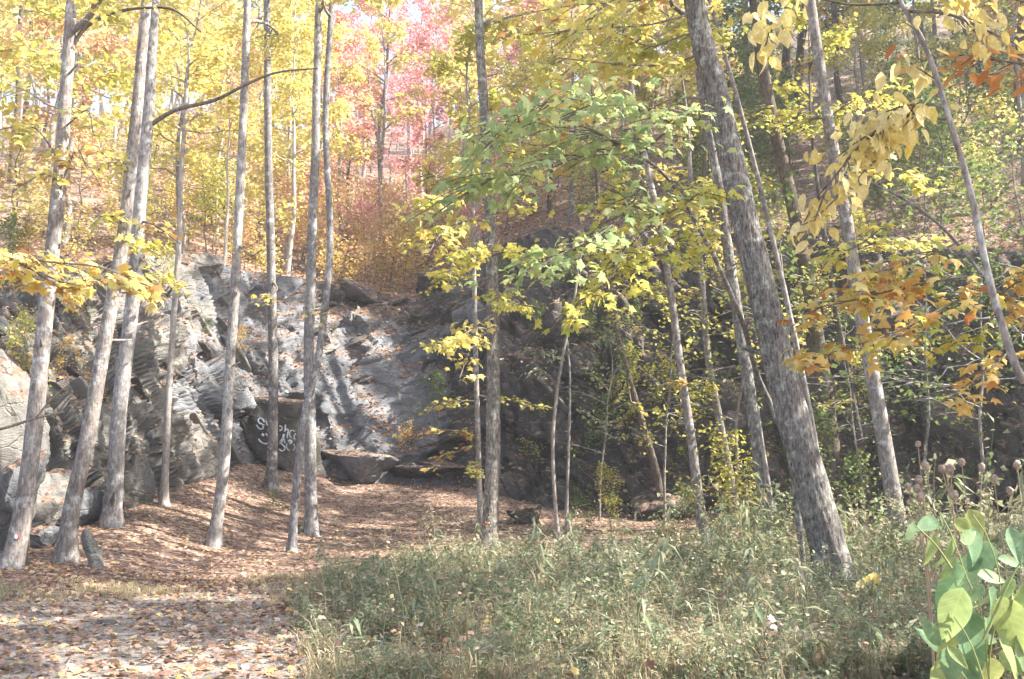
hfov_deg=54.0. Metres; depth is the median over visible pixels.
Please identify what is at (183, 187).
understorey shrub
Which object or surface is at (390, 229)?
understorey shrub
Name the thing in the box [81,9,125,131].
hillside tree
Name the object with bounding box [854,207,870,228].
ledge plant
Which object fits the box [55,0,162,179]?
hillside tree
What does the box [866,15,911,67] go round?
understorey shrub
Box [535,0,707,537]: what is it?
forest tree
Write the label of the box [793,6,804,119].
hillside tree
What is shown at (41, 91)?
hillside tree
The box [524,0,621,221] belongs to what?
hillside tree
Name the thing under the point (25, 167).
understorey shrub
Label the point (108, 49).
hillside tree
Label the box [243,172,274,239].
understorey shrub
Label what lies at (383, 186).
understorey shrub
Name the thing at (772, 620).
flower cluster
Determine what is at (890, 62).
understorey shrub
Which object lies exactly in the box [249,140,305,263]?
understorey shrub
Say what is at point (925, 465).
seed head stalk
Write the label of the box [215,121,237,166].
understorey shrub
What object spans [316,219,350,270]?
understorey shrub
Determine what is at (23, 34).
hillside tree
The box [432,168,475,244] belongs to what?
understorey shrub
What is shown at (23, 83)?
hillside tree
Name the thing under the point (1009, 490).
seed head stalk
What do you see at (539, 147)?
understorey shrub
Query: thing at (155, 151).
understorey shrub
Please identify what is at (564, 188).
understorey shrub
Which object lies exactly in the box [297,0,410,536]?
forest tree
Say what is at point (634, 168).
understorey shrub
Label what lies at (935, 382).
ledge plant
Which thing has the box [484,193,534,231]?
understorey shrub
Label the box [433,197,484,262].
understorey shrub
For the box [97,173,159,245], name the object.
understorey shrub
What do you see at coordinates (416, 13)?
sky
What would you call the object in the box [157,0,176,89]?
hillside tree
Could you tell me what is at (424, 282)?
boulder
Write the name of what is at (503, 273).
ledge plant
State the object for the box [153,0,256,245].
hillside tree
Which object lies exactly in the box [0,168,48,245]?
understorey shrub
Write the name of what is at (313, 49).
hillside tree
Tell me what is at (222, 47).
hillside tree
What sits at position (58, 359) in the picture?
ledge plant
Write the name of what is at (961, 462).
seed head stalk
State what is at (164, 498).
forest tree
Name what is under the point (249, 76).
hillside tree
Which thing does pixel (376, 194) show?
understorey shrub
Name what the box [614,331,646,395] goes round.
shrub
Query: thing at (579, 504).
shrub
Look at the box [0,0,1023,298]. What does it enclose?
hillside
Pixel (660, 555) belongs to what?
long leaved weeds
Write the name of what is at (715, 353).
understorey tree
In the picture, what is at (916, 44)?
hillside tree
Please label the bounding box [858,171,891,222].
understorey shrub
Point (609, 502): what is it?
shrub
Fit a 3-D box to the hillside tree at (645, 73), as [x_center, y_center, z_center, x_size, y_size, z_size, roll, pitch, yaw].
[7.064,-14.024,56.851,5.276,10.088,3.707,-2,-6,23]
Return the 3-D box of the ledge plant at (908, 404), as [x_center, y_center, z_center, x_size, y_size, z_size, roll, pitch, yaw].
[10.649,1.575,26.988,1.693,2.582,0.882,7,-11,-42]
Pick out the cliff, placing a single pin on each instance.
(196, 398)
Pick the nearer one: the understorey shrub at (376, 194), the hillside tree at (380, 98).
the understorey shrub at (376, 194)
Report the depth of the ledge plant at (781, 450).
27.99 m
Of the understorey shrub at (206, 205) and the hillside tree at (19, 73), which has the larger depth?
the hillside tree at (19, 73)
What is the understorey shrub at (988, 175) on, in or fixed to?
on the hillside
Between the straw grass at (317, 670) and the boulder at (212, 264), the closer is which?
the straw grass at (317, 670)
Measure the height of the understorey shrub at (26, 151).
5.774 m
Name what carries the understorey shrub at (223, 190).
on the hillside
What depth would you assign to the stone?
11.16 m
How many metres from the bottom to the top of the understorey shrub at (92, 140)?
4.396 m
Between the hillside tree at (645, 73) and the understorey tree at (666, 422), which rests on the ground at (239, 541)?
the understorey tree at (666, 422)
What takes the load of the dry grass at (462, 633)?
on the ground at (239, 541)
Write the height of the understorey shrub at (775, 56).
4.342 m
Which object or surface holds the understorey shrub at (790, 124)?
on the hillside
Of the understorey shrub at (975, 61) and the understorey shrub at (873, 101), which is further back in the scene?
the understorey shrub at (975, 61)
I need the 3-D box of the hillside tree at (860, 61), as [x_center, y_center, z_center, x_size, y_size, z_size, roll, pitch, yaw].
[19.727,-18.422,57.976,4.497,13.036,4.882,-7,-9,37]
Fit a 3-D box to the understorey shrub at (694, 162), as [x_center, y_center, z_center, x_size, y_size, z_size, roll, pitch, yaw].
[7.532,-7.029,39.310,4.308,6.570,2.246,0,-8,-1]
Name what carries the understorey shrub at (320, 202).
on the hillside
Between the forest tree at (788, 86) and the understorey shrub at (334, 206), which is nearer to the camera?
the forest tree at (788, 86)
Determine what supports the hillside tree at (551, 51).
on the hillside
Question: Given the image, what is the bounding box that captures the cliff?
[0,226,1023,525]
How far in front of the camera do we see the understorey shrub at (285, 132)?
73.52 m
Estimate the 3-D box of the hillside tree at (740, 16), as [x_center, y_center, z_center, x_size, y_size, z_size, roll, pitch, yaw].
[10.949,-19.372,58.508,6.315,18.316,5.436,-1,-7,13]
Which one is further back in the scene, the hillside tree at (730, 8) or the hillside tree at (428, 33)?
the hillside tree at (428, 33)
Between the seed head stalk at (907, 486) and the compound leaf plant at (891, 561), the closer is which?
the seed head stalk at (907, 486)
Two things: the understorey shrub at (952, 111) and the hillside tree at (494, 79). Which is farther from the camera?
the hillside tree at (494, 79)
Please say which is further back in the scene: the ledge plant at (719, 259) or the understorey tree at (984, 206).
the ledge plant at (719, 259)
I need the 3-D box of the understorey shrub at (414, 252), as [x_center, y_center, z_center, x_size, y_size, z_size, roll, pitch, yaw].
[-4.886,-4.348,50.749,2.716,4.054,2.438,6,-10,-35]
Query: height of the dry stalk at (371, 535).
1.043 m
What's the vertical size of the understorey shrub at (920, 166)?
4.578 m
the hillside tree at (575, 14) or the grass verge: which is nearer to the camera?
the grass verge
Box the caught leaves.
[304,532,985,678]
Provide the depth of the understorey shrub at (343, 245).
40.63 m
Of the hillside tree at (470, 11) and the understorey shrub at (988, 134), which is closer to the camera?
the understorey shrub at (988, 134)
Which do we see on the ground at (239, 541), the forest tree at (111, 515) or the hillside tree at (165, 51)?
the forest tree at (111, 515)
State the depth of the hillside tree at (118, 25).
69.75 m
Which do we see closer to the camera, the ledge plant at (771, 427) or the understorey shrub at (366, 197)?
the ledge plant at (771, 427)
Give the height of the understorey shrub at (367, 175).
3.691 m
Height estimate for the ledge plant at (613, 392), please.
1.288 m
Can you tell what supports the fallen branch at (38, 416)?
on the cliff
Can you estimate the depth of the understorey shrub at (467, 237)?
40.21 m
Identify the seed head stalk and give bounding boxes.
[903,482,934,665]
[912,484,935,666]
[914,492,932,664]
[915,441,938,648]
[915,475,937,583]
[921,461,943,567]
[938,465,974,609]
[943,464,959,559]
[945,464,956,557]
[949,490,981,608]
[956,458,980,615]
[977,463,984,612]
[989,474,1014,678]
[1006,487,1021,584]
[1013,460,1023,529]
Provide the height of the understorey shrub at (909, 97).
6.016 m
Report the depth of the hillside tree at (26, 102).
71.01 m
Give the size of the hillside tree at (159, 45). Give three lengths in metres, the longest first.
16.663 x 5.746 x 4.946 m
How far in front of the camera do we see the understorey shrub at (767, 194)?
36.33 m
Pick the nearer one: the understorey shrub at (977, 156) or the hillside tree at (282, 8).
the understorey shrub at (977, 156)
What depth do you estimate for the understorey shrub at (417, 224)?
56.30 m
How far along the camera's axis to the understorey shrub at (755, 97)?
41.88 m
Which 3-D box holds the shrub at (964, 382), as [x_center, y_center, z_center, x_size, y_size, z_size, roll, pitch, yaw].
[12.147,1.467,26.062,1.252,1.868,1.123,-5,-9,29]
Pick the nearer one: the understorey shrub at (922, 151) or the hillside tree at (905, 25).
the understorey shrub at (922, 151)
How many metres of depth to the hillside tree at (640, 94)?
47.66 m
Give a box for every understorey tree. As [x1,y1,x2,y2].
[555,315,648,520]
[614,275,719,524]
[653,211,838,526]
[685,170,937,424]
[812,297,898,520]
[861,185,1022,510]
[863,185,1023,521]
[913,102,1023,378]
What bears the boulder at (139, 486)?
on the ground at (239, 541)
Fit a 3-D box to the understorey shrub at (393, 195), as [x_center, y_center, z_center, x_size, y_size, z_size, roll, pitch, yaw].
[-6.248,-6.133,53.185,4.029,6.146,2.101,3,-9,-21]
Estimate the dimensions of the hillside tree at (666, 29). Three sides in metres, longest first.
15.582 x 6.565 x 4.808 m
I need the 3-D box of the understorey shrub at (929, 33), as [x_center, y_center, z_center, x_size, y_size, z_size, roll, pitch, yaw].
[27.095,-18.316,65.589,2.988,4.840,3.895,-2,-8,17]
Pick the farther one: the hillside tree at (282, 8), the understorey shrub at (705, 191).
the hillside tree at (282, 8)
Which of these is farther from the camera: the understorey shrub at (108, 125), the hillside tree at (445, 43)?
the hillside tree at (445, 43)
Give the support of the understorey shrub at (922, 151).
on the hillside
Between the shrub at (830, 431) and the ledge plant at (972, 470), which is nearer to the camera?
the shrub at (830, 431)
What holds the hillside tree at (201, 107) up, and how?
on the hillside
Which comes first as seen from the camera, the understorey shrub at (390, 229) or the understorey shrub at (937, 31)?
the understorey shrub at (390, 229)
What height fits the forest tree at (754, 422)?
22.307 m
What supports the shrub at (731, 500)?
on the ground at (239, 541)
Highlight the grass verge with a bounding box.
[0,568,390,602]
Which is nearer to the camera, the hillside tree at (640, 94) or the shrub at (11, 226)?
the shrub at (11, 226)
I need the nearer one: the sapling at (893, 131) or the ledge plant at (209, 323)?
the sapling at (893, 131)
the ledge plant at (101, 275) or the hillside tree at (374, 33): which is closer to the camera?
the ledge plant at (101, 275)
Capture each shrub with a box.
[0,96,54,234]
[0,129,52,230]
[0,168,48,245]
[0,199,40,308]
[34,169,51,209]
[39,98,121,248]
[40,198,95,260]
[70,128,120,197]
[71,138,90,168]
[85,170,150,228]
[90,111,123,147]
[97,111,124,151]
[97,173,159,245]
[101,107,124,150]
[113,148,165,216]
[118,96,175,197]
[149,176,191,235]
[150,135,198,197]
[150,161,175,189]
[151,163,256,252]
[160,163,207,221]
[168,181,220,245]
[183,158,252,252]
[189,108,212,149]
[192,123,213,158]
[196,167,235,215]
[210,94,258,180]
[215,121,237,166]
[216,211,265,265]
[222,166,282,229]
[223,217,266,271]
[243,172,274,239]
[248,176,277,222]
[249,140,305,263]
[249,178,342,269]
[250,228,286,272]
[257,486,285,514]
[263,162,326,271]
[272,127,291,177]
[273,170,304,217]
[274,127,310,200]
[276,130,347,223]
[277,182,346,267]
[277,220,302,252]
[278,168,358,258]
[288,144,348,240]
[301,167,368,247]
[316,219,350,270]
[316,223,366,279]
[320,170,349,244]
[323,195,394,267]
[332,153,368,198]
[337,184,382,256]
[338,207,401,284]
[340,216,384,280]
[343,185,388,242]
[347,242,383,285]
[349,171,378,226]
[350,145,384,172]
[350,172,389,215]
[357,236,387,276]
[358,169,427,266]
[363,227,439,296]
[364,179,402,236]
[372,191,412,286]
[373,168,405,226]
[374,214,435,282]
[376,221,405,278]
[386,162,414,211]
[391,210,440,279]
[394,417,415,447]
[398,188,422,225]
[402,195,437,252]
[404,193,442,261]
[407,137,476,209]
[409,144,445,212]
[414,196,440,242]
[416,176,462,246]
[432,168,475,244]
[432,190,481,240]
[433,117,478,179]
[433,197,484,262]
[443,203,504,255]
[448,225,482,264]
[458,199,483,239]
[469,147,538,231]
[475,140,557,237]
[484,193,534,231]
[508,80,605,223]
[517,123,559,187]
[535,393,553,420]
[558,160,593,207]
[568,485,598,529]
[576,137,643,224]
[594,453,623,529]
[606,61,658,124]
[608,126,650,225]
[610,82,666,151]
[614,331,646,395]
[642,360,696,419]
[646,72,697,165]
[653,102,760,220]
[660,147,712,195]
[663,90,706,165]
[665,423,786,536]
[665,481,695,535]
[675,135,709,192]
[680,130,772,231]
[683,118,712,182]
[696,172,716,211]
[716,451,756,528]
[725,50,768,155]
[731,69,788,186]
[732,61,745,86]
[732,71,757,107]
[742,52,779,122]
[743,54,812,201]
[743,146,785,221]
[748,169,787,227]
[750,116,804,181]
[756,63,793,108]
[758,80,799,139]
[768,47,779,84]
[769,13,792,61]
[775,43,806,80]
[782,392,846,504]
[804,43,828,79]
[807,62,850,97]
[815,113,856,179]
[822,106,857,155]
[824,115,956,229]
[826,172,866,227]
[828,445,909,542]
[838,37,859,82]
[850,48,889,92]
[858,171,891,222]
[864,82,887,121]
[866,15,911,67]
[868,46,897,85]
[876,61,1023,242]
[877,8,910,56]
[877,44,928,154]
[877,55,914,102]
[881,49,925,104]
[882,9,913,52]
[884,35,908,70]
[884,104,957,235]
[897,39,963,100]
[900,108,977,215]
[901,17,929,50]
[901,126,936,167]
[904,305,931,359]
[907,22,943,64]
[912,44,953,82]
[918,21,1008,141]
[920,0,940,39]
[923,19,950,48]
[923,67,965,118]
[924,28,1003,142]
[924,87,972,145]
[925,120,957,198]
[931,88,958,149]
[931,131,1003,225]
[947,144,1021,236]
[948,83,980,126]
[950,66,1023,208]
[951,27,1005,88]
[955,360,973,395]
[959,65,1020,179]
[966,111,1019,199]
[975,25,1016,147]
[997,89,1021,151]
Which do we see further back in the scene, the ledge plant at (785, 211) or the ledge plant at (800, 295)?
the ledge plant at (785, 211)
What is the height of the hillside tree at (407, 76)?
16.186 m
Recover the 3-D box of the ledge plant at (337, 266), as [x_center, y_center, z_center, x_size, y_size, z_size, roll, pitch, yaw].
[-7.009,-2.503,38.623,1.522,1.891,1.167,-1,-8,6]
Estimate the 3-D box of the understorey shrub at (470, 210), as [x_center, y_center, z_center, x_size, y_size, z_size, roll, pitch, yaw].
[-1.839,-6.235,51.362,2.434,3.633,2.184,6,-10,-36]
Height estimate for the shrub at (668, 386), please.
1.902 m
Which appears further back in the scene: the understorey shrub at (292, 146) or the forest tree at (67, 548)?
the understorey shrub at (292, 146)
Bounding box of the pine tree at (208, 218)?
[195,157,230,225]
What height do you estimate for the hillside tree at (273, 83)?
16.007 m
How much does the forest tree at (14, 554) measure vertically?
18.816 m
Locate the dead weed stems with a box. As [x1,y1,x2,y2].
[298,475,1021,678]
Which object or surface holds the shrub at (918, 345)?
on the cliff
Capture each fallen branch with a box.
[0,383,69,430]
[59,255,104,297]
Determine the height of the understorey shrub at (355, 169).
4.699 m
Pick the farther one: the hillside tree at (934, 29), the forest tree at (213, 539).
the hillside tree at (934, 29)
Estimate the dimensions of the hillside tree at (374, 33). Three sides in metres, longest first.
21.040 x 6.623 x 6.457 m
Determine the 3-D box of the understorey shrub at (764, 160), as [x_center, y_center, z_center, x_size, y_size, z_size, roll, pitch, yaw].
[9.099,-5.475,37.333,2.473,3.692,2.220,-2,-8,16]
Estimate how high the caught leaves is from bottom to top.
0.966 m
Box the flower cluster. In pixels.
[762,614,809,644]
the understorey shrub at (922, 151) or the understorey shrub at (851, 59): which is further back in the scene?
the understorey shrub at (851, 59)
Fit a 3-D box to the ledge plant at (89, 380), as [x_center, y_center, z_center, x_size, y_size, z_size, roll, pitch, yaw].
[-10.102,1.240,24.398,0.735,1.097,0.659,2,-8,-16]
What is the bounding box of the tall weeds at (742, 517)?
[605,413,1023,577]
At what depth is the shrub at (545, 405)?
32.26 m
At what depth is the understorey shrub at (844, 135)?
39.72 m
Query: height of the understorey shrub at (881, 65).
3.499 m
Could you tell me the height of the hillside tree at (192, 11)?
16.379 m
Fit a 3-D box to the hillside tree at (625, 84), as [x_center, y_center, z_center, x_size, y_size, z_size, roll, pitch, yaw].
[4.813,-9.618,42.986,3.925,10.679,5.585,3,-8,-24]
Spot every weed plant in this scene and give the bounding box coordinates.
[362,603,385,626]
[505,612,518,637]
[636,541,652,560]
[670,546,689,570]
[755,621,769,643]
[858,625,885,654]
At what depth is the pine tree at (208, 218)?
48.97 m
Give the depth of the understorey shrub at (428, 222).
57.59 m
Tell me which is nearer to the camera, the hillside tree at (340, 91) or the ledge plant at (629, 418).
the ledge plant at (629, 418)
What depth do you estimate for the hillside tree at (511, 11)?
72.58 m
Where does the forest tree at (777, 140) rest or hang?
on the ground at (239, 541)
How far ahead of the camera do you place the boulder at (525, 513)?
27.26 m
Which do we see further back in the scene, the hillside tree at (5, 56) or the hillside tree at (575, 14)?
the hillside tree at (575, 14)
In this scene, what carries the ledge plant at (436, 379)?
on the cliff
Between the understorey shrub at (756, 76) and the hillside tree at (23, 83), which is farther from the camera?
the hillside tree at (23, 83)
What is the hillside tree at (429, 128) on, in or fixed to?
on the hillside
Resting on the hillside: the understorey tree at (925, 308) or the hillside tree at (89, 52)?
the hillside tree at (89, 52)
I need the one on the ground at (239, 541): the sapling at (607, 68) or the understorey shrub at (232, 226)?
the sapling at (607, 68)
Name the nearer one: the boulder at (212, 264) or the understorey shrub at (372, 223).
the boulder at (212, 264)
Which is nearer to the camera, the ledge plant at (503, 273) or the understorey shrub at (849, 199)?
the understorey shrub at (849, 199)
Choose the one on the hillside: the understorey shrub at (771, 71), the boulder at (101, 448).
the understorey shrub at (771, 71)
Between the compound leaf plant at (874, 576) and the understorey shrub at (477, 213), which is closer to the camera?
the compound leaf plant at (874, 576)
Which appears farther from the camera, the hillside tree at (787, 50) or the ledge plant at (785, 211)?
the hillside tree at (787, 50)
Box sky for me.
[0,0,927,130]
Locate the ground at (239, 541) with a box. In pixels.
[0,463,1016,678]
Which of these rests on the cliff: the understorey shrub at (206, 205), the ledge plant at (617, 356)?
the ledge plant at (617, 356)
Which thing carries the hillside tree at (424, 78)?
on the hillside
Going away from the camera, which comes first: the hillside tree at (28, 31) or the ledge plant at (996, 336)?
the ledge plant at (996, 336)
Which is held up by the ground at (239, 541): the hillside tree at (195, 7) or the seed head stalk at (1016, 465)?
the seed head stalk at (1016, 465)
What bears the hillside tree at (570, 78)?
on the hillside
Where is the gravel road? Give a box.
[0,585,406,678]
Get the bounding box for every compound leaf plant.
[856,572,878,621]
[875,558,894,603]
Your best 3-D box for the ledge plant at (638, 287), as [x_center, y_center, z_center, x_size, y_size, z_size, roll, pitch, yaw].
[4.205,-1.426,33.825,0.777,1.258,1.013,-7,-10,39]
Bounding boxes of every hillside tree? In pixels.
[0,0,16,35]
[0,0,56,152]
[0,0,59,161]
[0,0,89,64]
[0,0,140,124]
[0,1,51,100]
[0,3,117,231]
[0,3,130,245]
[0,8,28,127]
[0,11,14,168]
[0,16,32,155]
[7,0,85,183]
[20,5,138,205]
[20,13,42,119]
[21,15,32,151]
[22,6,59,145]
[24,7,51,124]
[39,24,59,113]
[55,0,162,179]
[57,9,122,144]
[77,13,112,113]
[78,31,179,151]
[81,6,87,173]
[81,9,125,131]
[82,0,263,253]
[92,1,138,129]
[107,0,185,63]
[107,13,168,141]
[119,13,165,92]
[149,16,284,247]
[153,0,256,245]
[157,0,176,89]
[157,0,218,173]
[161,11,199,138]
[161,53,185,113]
[168,1,214,143]
[172,12,192,108]
[175,21,304,264]
[176,0,259,182]
[179,0,208,137]
[179,0,240,147]
[191,0,262,165]
[194,87,264,242]
[202,0,249,131]
[208,14,281,236]
[212,0,322,214]
[225,23,334,269]
[236,0,288,106]
[246,0,350,275]
[249,0,336,217]
[251,3,305,135]
[254,0,331,179]
[256,1,309,183]
[259,2,374,262]
[276,101,341,228]
[292,0,343,183]
[300,5,377,251]
[308,59,355,165]
[319,60,383,238]
[329,0,431,247]
[329,10,383,193]
[331,19,392,186]
[332,52,378,199]
[344,0,410,178]
[349,4,395,136]
[350,56,380,172]
[351,0,430,203]
[367,62,409,200]
[375,36,414,148]
[383,96,439,221]
[387,23,426,160]
[387,72,405,136]
[390,0,446,171]
[391,17,453,198]
[395,87,453,231]
[397,0,477,210]
[399,1,451,174]
[406,50,430,147]
[414,21,443,142]
[419,0,536,193]
[420,40,523,246]
[423,0,547,246]
[423,10,476,171]
[437,0,474,156]
[439,2,465,131]
[448,5,501,168]
[471,2,510,119]
[473,50,543,211]
[474,42,536,173]
[493,30,574,215]
[495,0,536,73]
[499,0,541,147]
[500,0,584,217]
[501,0,563,96]
[511,0,568,181]
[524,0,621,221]
[542,14,597,168]
[544,0,661,209]
[546,0,619,190]
[587,0,683,214]
[595,0,668,153]
[605,8,679,167]
[627,0,698,186]
[632,4,639,156]
[638,0,719,170]
[653,0,753,229]
[658,1,693,92]
[658,3,748,147]
[688,2,739,72]
[699,9,793,196]
[706,0,753,93]
[706,0,772,137]
[726,8,738,87]
[734,0,845,169]
[771,1,826,99]
[779,0,876,147]
[779,31,791,126]
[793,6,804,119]
[794,0,904,126]
[819,0,923,172]
[819,1,871,145]
[824,0,891,114]
[838,0,898,68]
[860,31,867,91]
[869,0,956,140]
[875,0,1014,81]
[886,0,909,49]
[915,0,968,86]
[918,2,925,39]
[930,0,1017,158]
[953,18,957,45]
[966,0,1023,123]
[981,0,1019,90]
[1020,74,1023,193]
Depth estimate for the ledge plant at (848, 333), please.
29.44 m
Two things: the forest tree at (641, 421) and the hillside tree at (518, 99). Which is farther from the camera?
the hillside tree at (518, 99)
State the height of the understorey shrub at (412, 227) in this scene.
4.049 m
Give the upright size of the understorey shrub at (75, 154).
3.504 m
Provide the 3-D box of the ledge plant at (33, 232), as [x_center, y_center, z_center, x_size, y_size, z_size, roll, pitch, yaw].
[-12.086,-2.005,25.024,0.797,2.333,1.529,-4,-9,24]
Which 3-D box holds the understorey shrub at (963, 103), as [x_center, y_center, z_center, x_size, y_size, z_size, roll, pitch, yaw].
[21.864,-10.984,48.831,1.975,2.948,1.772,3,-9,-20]
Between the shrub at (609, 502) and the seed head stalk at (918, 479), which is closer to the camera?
the seed head stalk at (918, 479)
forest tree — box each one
[0,0,200,570]
[51,0,174,562]
[98,0,316,527]
[111,0,240,505]
[191,0,378,492]
[204,0,310,547]
[285,0,385,552]
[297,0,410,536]
[392,0,548,546]
[392,14,557,533]
[532,47,662,496]
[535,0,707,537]
[620,0,758,517]
[648,0,773,530]
[682,0,867,589]
[701,0,875,517]
[736,0,953,548]
[748,0,932,518]
[1007,0,1016,45]
[1013,2,1023,152]
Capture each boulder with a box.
[0,348,50,549]
[0,450,48,537]
[30,525,59,548]
[31,468,71,527]
[56,485,104,525]
[78,404,111,469]
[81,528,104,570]
[123,451,157,503]
[189,253,223,277]
[238,395,326,477]
[321,449,398,483]
[331,276,380,303]
[388,458,465,479]
[416,267,447,295]
[506,504,541,523]
[630,493,695,518]
[920,387,999,453]
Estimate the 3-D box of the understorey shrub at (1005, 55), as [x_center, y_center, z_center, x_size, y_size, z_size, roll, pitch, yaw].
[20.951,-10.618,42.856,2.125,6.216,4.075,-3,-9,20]
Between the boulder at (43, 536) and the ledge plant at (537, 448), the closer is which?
the boulder at (43, 536)
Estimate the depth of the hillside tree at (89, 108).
83.26 m
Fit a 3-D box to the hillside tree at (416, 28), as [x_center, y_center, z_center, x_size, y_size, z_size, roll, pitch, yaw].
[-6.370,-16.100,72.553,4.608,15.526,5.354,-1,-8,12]
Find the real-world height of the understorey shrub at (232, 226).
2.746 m
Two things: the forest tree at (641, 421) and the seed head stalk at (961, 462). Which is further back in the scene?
the forest tree at (641, 421)
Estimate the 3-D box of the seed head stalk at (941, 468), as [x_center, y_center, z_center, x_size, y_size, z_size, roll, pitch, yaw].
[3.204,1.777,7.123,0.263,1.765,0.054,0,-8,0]
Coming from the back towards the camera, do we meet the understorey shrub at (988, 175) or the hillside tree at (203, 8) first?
the hillside tree at (203, 8)
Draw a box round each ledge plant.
[0,295,55,395]
[3,218,45,294]
[50,327,87,382]
[55,268,96,318]
[84,367,108,401]
[86,264,106,279]
[143,240,180,308]
[203,318,215,332]
[236,320,249,362]
[317,252,345,290]
[411,368,460,418]
[497,248,509,280]
[517,431,546,466]
[528,293,545,346]
[554,255,585,290]
[570,283,617,352]
[576,272,599,310]
[580,384,621,468]
[605,375,618,404]
[608,339,627,375]
[613,220,624,251]
[616,402,636,444]
[620,297,644,330]
[627,279,643,309]
[668,428,687,472]
[672,384,713,432]
[673,195,710,233]
[702,235,725,285]
[761,419,778,436]
[768,436,786,470]
[773,202,801,231]
[789,279,822,310]
[790,262,840,321]
[831,220,870,257]
[842,318,854,368]
[844,352,886,409]
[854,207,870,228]
[890,361,918,436]
[896,343,921,373]
[929,371,939,392]
[934,264,943,288]
[949,400,987,444]
[960,305,1023,366]
[964,459,977,477]
[969,253,1000,323]
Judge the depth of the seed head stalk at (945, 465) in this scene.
7.40 m
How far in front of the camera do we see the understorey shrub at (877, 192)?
34.24 m
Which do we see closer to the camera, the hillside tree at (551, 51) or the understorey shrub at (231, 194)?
the hillside tree at (551, 51)
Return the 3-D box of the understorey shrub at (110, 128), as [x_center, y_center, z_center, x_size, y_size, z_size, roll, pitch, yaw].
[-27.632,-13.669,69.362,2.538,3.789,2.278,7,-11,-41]
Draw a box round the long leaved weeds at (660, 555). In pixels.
[292,491,1023,678]
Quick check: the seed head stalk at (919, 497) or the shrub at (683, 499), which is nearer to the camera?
the seed head stalk at (919, 497)
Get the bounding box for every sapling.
[0,247,168,315]
[396,62,805,576]
[490,0,819,451]
[511,193,628,539]
[564,326,572,536]
[742,0,1023,383]
[775,174,1023,417]
[886,29,1023,98]
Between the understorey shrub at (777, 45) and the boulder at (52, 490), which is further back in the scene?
the understorey shrub at (777, 45)
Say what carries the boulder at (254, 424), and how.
on the ground at (239, 541)
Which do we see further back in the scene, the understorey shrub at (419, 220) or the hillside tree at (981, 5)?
the understorey shrub at (419, 220)
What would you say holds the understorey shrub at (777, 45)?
on the hillside
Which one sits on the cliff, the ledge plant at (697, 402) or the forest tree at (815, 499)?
the ledge plant at (697, 402)
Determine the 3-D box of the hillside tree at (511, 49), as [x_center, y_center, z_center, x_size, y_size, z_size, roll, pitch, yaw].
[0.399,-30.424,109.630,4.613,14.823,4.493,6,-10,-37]
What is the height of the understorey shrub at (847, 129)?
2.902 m
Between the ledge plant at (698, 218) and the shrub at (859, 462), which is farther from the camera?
the ledge plant at (698, 218)
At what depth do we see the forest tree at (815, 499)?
15.01 m
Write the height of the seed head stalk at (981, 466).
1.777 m
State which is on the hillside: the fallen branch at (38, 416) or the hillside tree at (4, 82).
the hillside tree at (4, 82)
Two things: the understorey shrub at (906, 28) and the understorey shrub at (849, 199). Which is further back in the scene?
the understorey shrub at (906, 28)
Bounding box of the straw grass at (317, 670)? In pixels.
[287,590,1023,678]
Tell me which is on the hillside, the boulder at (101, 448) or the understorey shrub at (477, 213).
the understorey shrub at (477, 213)
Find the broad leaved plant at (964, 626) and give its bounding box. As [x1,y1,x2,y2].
[902,509,1023,678]
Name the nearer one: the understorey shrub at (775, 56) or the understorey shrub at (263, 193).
the understorey shrub at (263, 193)
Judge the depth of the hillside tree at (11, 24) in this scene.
63.67 m
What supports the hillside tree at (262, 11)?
on the hillside
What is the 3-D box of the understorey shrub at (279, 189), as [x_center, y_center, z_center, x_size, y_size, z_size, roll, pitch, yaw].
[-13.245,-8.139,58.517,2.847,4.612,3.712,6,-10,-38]
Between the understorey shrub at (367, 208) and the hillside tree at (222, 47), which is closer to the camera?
the understorey shrub at (367, 208)
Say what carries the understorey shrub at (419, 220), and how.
on the hillside
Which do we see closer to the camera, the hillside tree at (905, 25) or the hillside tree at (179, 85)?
the hillside tree at (179, 85)
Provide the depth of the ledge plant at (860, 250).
31.48 m
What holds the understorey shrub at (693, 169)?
on the hillside
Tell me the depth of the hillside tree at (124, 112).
73.80 m
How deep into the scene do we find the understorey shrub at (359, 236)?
46.41 m
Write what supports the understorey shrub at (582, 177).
on the hillside
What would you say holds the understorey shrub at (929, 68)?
on the hillside
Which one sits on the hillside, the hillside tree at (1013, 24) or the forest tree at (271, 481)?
the hillside tree at (1013, 24)
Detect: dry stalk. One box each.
[366,514,376,562]
[428,506,437,551]
[554,513,568,577]
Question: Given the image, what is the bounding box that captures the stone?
[96,619,117,624]
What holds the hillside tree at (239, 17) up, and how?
on the hillside
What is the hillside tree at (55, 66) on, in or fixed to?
on the hillside
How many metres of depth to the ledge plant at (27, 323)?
22.13 m
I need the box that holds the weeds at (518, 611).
[285,495,1023,678]
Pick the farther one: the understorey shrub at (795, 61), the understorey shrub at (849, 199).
the understorey shrub at (795, 61)
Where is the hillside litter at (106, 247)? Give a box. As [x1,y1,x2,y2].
[0,77,1023,525]
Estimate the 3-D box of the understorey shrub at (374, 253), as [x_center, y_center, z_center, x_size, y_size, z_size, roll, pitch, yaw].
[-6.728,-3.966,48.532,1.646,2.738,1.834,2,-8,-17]
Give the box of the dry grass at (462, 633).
[261,513,1023,678]
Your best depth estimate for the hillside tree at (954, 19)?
76.25 m

